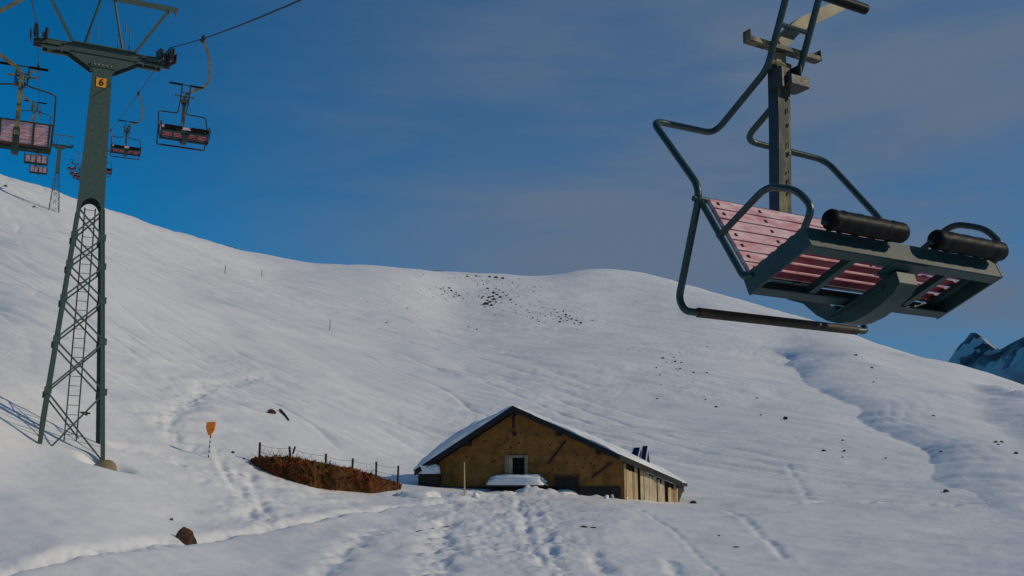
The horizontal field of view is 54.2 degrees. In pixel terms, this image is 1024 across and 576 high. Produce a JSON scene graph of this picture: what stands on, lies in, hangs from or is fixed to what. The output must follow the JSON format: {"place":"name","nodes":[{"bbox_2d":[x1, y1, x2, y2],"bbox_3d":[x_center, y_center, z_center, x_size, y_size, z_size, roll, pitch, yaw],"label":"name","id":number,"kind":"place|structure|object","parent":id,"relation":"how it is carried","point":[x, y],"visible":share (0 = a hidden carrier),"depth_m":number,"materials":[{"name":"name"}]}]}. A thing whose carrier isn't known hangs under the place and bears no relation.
{"place":"outdoors","nodes":[
{"label":"outdoors","id":0,"kind":"place"},
{"bbox_2d":[250,454,402,492],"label":"earth bank","id":1,"kind":"structure","parent":0,"point":[295,468],"depth_m":35.78,"materials":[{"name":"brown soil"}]},
{"bbox_2d":[246,447,372,471],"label":"dead stems","id":2,"kind":"object","parent":1,"relation":"on","point":[292,456],"visible":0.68,"depth_m":36.55,"materials":[{"name":"brown plant"}]},
{"bbox_2d":[258,442,398,482],"bbox_3d":[-6.531,6.656,37.235,5.561,1.732,1.471,6,-13,-28],"label":"wire fence","id":3,"kind":"object","parent":1,"relation":"on","point":[293,451],"visible":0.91,"depth_m":36.67,"materials":[{"name":"wood"}]},
{"bbox_2d":[0,174,1023,575],"bbox_3d":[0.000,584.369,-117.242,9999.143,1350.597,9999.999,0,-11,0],"label":"snow ground","id":4,"kind":"structure","parent":0,"point":[234,344],"depth_m":62.55,"materials":[{"name":"white snow"}]},
{"bbox_2d":[48,134,73,211],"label":"lift tower","id":5,"kind":"structure","parent":4,"relation":"on","point":[59,147],"depth_m":171.72,"materials":[{"name":"grey metal"}]},
{"bbox_2d":[31,0,40,120],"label":"haul rope","id":6,"kind":"object","parent":5,"relation":"attached to","point":[37,52],"visible":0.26,"depth_m":36.37,"materials":[{"name":"black metal"}]},
{"bbox_2d":[0,0,56,155],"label":"lift chair","id":7,"kind":"object","parent":6,"relation":"hanging from","point":[14,144],"visible":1,"depth_m":17.89,"materials":[{"name":"metal"}]},
{"bbox_2d":[19,64,50,141],"bbox_3d":[-18.502,-7.137,38.805,1.221,3.080,1.103,5,-13,-25],"label":"lift chair","id":8,"kind":"object","parent":6,"relation":"hanging from","point":[35,109],"visible":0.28,"depth_m":38.57,"materials":[{"name":"paint"}]},
{"bbox_2d":[24,111,48,166],"bbox_3d":[-26.114,-8.234,55.100,1.221,3.080,1.103,5,-13,-25],"label":"lift chair","id":9,"kind":"object","parent":6,"relation":"hanging from","point":[36,161],"visible":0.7,"depth_m":54.83,"materials":[{"name":"paint"}]},
{"bbox_2d":[29,153,47,174],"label":"lift chair","id":10,"kind":"object","parent":6,"relation":"hanging from","point":[38,171],"visible":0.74,"depth_m":71.65,"materials":[{"name":"paint"}]},
{"bbox_2d":[70,0,301,152],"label":"haul rope","id":11,"kind":"object","parent":5,"relation":"attached to","point":[297,1],"visible":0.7,"depth_m":21.86,"materials":[{"name":"black metal"}]},
{"bbox_2d":[67,151,76,170],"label":"lift chair","id":12,"kind":"object","parent":11,"relation":"hanging from","point":[71,168],"visible":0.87,"depth_m":144.55,"materials":[{"name":"paint"}]},
{"bbox_2d":[69,153,80,175],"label":"lift chair","id":13,"kind":"object","parent":11,"relation":"hanging from","point":[72,173],"visible":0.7,"depth_m":123.80,"materials":[{"name":"paint"}]},
{"bbox_2d":[72,164,80,179],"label":"lift chair","id":14,"kind":"object","parent":11,"relation":"hanging from","point":[74,175],"visible":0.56,"depth_m":105.85,"materials":[{"name":"paint"}]},
{"bbox_2d":[106,129,113,176],"bbox_3d":[-25.142,-8.390,61.451,1.221,3.080,1.103,5,-13,-25],"label":"lift chair","id":15,"kind":"object","parent":11,"relation":"hanging from","point":[109,170],"visible":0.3,"depth_m":61.56,"materials":[{"name":"paint"}]},
{"bbox_2d":[110,91,142,159],"bbox_3d":[-16.488,-7.066,42.911,1.221,3.080,1.103,5,-13,-25],"label":"lift chair","id":16,"kind":"object","parent":11,"relation":"hanging from","point":[125,150],"visible":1,"depth_m":42.64,"materials":[{"name":"paint"}]},
{"bbox_2d":[156,35,210,150],"bbox_3d":[-8.199,-5.022,25.175,1.221,3.080,1.103,6,-13,-26],"label":"lift chair","id":17,"kind":"object","parent":11,"relation":"hanging from","point":[181,134],"visible":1,"depth_m":24.90,"materials":[{"name":"paint"}]},
{"bbox_2d":[653,0,1008,334],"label":"lift chair","id":18,"kind":"object","parent":11,"relation":"hanging from","point":[781,250],"visible":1,"depth_m":4.28,"materials":[{"name":"metal"}]},
{"bbox_2d":[30,0,177,470],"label":"lift tower","id":19,"kind":"structure","parent":4,"relation":"on","point":[103,65],"depth_m":30.75,"materials":[{"name":"grey metal"}]},
{"bbox_2d":[175,526,196,544],"bbox_3d":[-7.447,5.737,22.699,0.636,0.638,0.541,0,-11,0],"label":"rock","id":20,"kind":"object","parent":4,"relation":"on","point":[185,535],"visible":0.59,"depth_m":22.59,"materials":[{"name":"brown stone"}]},
{"bbox_2d":[206,422,215,457],"bbox_3d":[-10.496,5.361,34.822,0.341,1.408,0.145,8,-14,-34],"label":"trail marker","id":21,"kind":"object","parent":4,"relation":"on","point":[210,427],"visible":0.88,"depth_m":34.88,"materials":[{"name":"orange paint"}]},
{"bbox_2d":[268,409,276,413],"bbox_3d":[-12.362,6.398,51.536,0.486,0.332,0.405,0,-11,0],"label":"rock","id":22,"kind":"object","parent":4,"relation":"on","point":[271,411],"visible":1,"depth_m":51.40,"materials":[{"name":"brown stone"}]},
{"bbox_2d":[279,409,288,420],"bbox_3d":[-11.827,6.576,51.941,0.128,0.796,2.497,5,-12,-23],"label":"fallen branch","id":23,"kind":"object","parent":4,"relation":"on","point":[283,413],"visible":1,"depth_m":51.77,"materials":[{"name":"brown wood"}]},
{"bbox_2d":[393,490,440,497],"bbox_3d":[-3.474,7.582,36.345,1.833,0.465,1.063,0,-11,0],"label":"snow mound","id":24,"kind":"object","parent":4,"relation":"on","point":[419,493],"visible":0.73,"depth_m":36.02,"materials":[{"name":"white snow"}]},
{"bbox_2d":[417,464,441,486],"bbox_3d":[-3.377,7.954,40.682,0.998,1.794,0.547,-2,-12,12],"label":"wood box","id":25,"kind":"object","parent":4,"relation":"on","point":[429,476],"visible":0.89,"depth_m":40.55,"materials":[{"name":"wood"}]},
{"bbox_2d":[464,462,464,494],"bbox_3d":[-1.761,7.268,37.242,0.060,1.521,0.085,9,-15,-39],"label":"wooden stake","id":26,"kind":"object","parent":4,"relation":"on","point":[464,478],"visible":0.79,"depth_m":37.26,"materials":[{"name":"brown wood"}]},
{"bbox_2d":[486,474,546,491],"bbox_3d":[0.181,8.058,39.698,2.504,1.367,0.743,-2,-12,12],"label":"table","id":27,"kind":"object","parent":4,"relation":"on","point":[510,482],"visible":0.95,"depth_m":39.53,"materials":[{"name":"white wood"}]},
{"bbox_2d":[389,274,692,384],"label":"stony grass","id":28,"kind":"structure","parent":4,"relation":"on","point":[511,302],"depth_m":236.90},
{"bbox_2d":[413,405,686,501],"bbox_3d":[2.130,7.974,43.943,10.685,5.105,9.047,-2,-12,12],"label":"hut","id":29,"kind":"object","parent":4,"relation":"on","point":[512,440],"visible":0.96,"depth_m":40.33,"materials":[{"name":"paint"}]},
{"bbox_2d":[505,455,527,474],"bbox_3d":[0.181,7.205,40.301,0.943,0.917,0.090,-2,-12,12],"label":"window","id":30,"kind":"structure","parent":29,"relation":"in","point":[514,464],"depth_m":40.31,"materials":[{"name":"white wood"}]},
{"bbox_2d":[554,475,578,492],"bbox_3d":[2.170,7.885,39.729,1.006,0.868,0.070,-2,-12,12],"label":"door","id":31,"kind":"structure","parent":29,"relation":"in","point":[559,480],"depth_m":39.77,"materials":[{"name":"brown wood"}]},
{"bbox_2d":[631,447,640,456],"bbox_3d":[5.353,7.215,42.830,0.371,0.806,0.648,-7,-13,31],"label":"solar panel","id":32,"kind":"object","parent":29,"relation":"on","point":[636,451],"visible":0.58,"depth_m":42.80,"materials":[{"name":"blue"}]},
{"bbox_2d":[640,445,649,462],"bbox_3d":[5.709,7.252,42.745,0.291,1.035,0.650,-7,-13,31],"label":"solar panel","id":33,"kind":"object","parent":29,"relation":"attached to","point":[644,455],"visible":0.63,"depth_m":42.70,"materials":[{"name":"blue"}]},
{"bbox_2d":[0,0,1023,361],"label":"sky","id":34,"kind":"structure","parent":0,"point":[513,137],"materials":[{"name":"blue"}]},
{"bbox_2d":[948,333,1023,384],"bbox_3d":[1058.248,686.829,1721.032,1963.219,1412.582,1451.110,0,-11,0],"label":"mountain","id":35,"kind":"structure","parent":0,"point":[976,351],"depth_m":2279.25,"materials":[{"name":"white snow"}]}
]}

